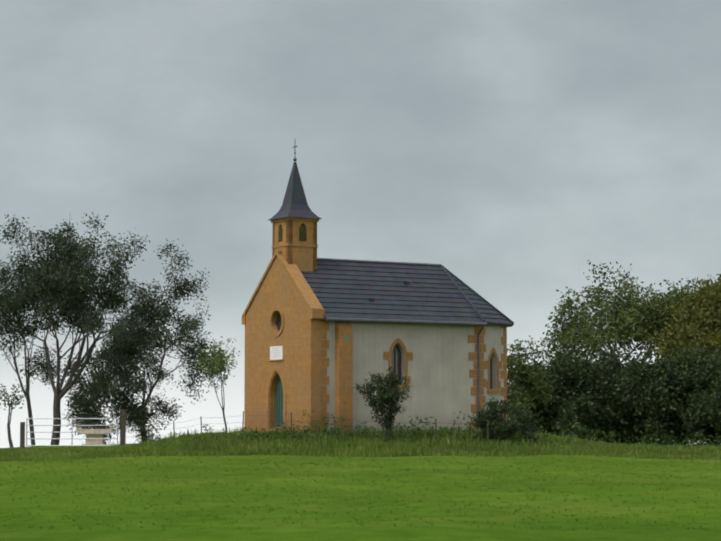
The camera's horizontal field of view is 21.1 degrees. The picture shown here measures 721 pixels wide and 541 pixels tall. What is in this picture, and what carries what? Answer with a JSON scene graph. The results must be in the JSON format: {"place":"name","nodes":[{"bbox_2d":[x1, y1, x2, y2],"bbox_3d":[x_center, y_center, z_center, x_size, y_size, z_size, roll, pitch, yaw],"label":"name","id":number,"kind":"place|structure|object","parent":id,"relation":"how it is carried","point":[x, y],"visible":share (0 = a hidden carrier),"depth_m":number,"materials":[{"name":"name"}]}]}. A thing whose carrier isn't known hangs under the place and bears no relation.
{"place":"outdoors","nodes":[
{"label":"outdoors","id":0,"kind":"place"},
{"bbox_2d":[0,437,720,540],"bbox_3d":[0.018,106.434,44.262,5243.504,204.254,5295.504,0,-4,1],"label":"field ground","id":1,"kind":"structure","parent":0,"point":[323,529],"depth_m":38.92,"materials":[{"name":"green plant"}]},
{"bbox_2d":[0,379,25,447],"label":"tree","id":2,"kind":"object","parent":1,"relation":"on","point":[15,403],"visible":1,"depth_m":89.29,"materials":[{"name":"green plant"}]},
{"bbox_2d":[0,251,66,444],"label":"tall tree","id":3,"kind":"object","parent":1,"relation":"on","point":[20,320],"visible":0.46,"depth_m":96.84,"materials":[{"name":"green plant"}]},
{"bbox_2d":[20,410,125,447],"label":"farm gate","id":4,"kind":"structure","parent":1,"relation":"on","point":[122,429],"depth_m":84.19,"materials":[{"name":"white metal"}]},
{"bbox_2d":[76,428,113,444],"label":"stone table","id":5,"kind":"object","parent":1,"relation":"on","point":[95,441],"visible":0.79,"depth_m":87.84,"materials":[{"name":"beige stone"}]},
{"bbox_2d":[0,212,209,444],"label":"tree","id":6,"kind":"object","parent":1,"relation":"on","point":[61,282],"visible":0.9,"depth_m":94.32,"materials":[{"name":"green plant"}]},
{"bbox_2d":[56,287,230,444],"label":"tree","id":7,"kind":"object","parent":1,"relation":"on","point":[102,388],"visible":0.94,"depth_m":90.12,"materials":[{"name":"green plant"}]},
{"bbox_2d":[194,336,239,431],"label":"tree sapling","id":8,"kind":"object","parent":1,"relation":"on","point":[216,361],"visible":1,"depth_m":77.73,"materials":[{"name":"green plant"}]},
{"bbox_2d":[125,411,488,444],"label":"wire fence posts","id":9,"kind":"object","parent":1,"relation":"on","point":[329,424],"visible":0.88,"depth_m":69.27,"materials":[{"name":"brown wood"}]},
{"bbox_2d":[0,423,720,461],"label":"verge grass","id":10,"kind":"structure","parent":1,"relation":"on","point":[362,446],"depth_m":66.22,"materials":[{"name":"green plant"}]},
{"bbox_2d":[242,146,513,434],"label":"chapel","id":11,"kind":"structure","parent":1,"relation":"on","point":[323,336],"depth_m":72.71,"materials":[{"name":"paint"}]},
{"bbox_2d":[352,366,412,442],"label":"upright shrub","id":12,"kind":"object","parent":1,"relation":"on","point":[388,398],"visible":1,"depth_m":68.01,"materials":[{"name":"green plant"}]},
{"bbox_2d":[140,410,720,454],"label":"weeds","id":13,"kind":"object","parent":1,"relation":"on","point":[283,428],"visible":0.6,"depth_m":69.28,"materials":[{"name":"green plant"}]},
{"bbox_2d":[469,397,545,442],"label":"round bush","id":14,"kind":"object","parent":1,"relation":"on","point":[495,417],"visible":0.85,"depth_m":68.03,"materials":[{"name":"green plant"}]},
{"bbox_2d":[506,336,555,428],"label":"bush","id":15,"kind":"object","parent":1,"relation":"on","point":[532,385],"visible":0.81,"depth_m":82.69,"materials":[{"name":"green plant"}]},
{"bbox_2d":[519,358,546,430],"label":"hedge tree","id":16,"kind":"object","parent":1,"relation":"on","point":[542,363],"depth_m":96.00,"materials":[{"name":"green plant"}]},
{"bbox_2d":[507,364,559,435],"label":"hedge tree","id":17,"kind":"object","parent":1,"relation":"on","point":[550,419],"visible":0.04,"depth_m":89.28,"materials":[{"name":"green plant"}]},
{"bbox_2d":[512,343,615,441],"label":"hedge tree","id":18,"kind":"object","parent":1,"relation":"on","point":[573,400],"visible":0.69,"depth_m":88.22,"materials":[{"name":"green plant"}]},
{"bbox_2d":[548,339,651,443],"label":"hedge tree","id":19,"kind":"object","parent":1,"relation":"on","point":[606,362],"visible":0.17,"depth_m":89.19,"materials":[{"name":"green plant"}]},
{"bbox_2d":[541,260,714,368],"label":"tree","id":20,"kind":"object","parent":1,"relation":"on","point":[628,319],"visible":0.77,"depth_m":96.18,"materials":[{"name":"green plant"}]},
{"bbox_2d":[591,349,692,445],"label":"hedge tree","id":21,"kind":"object","parent":1,"relation":"on","point":[641,394],"visible":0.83,"depth_m":87.38,"materials":[{"name":"green plant"}]},
{"bbox_2d":[639,343,720,445],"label":"hedge tree","id":22,"kind":"object","parent":1,"relation":"on","point":[678,365],"visible":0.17,"depth_m":88.00,"materials":[{"name":"green plant"}]},
{"bbox_2d":[643,274,720,445],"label":"tree","id":23,"kind":"object","parent":1,"relation":"on","point":[699,322],"visible":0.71,"depth_m":91.75,"materials":[{"name":"green plant"}]},
{"bbox_2d":[673,347,720,445],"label":"hedge tree","id":24,"kind":"object","parent":1,"relation":"on","point":[706,408],"visible":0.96,"depth_m":86.24,"materials":[{"name":"green plant"}]},
{"bbox_2d":[0,0,720,447],"label":"sky","id":25,"kind":"structure","parent":0,"point":[508,146],"materials":[{"name":"grey"}]}
]}

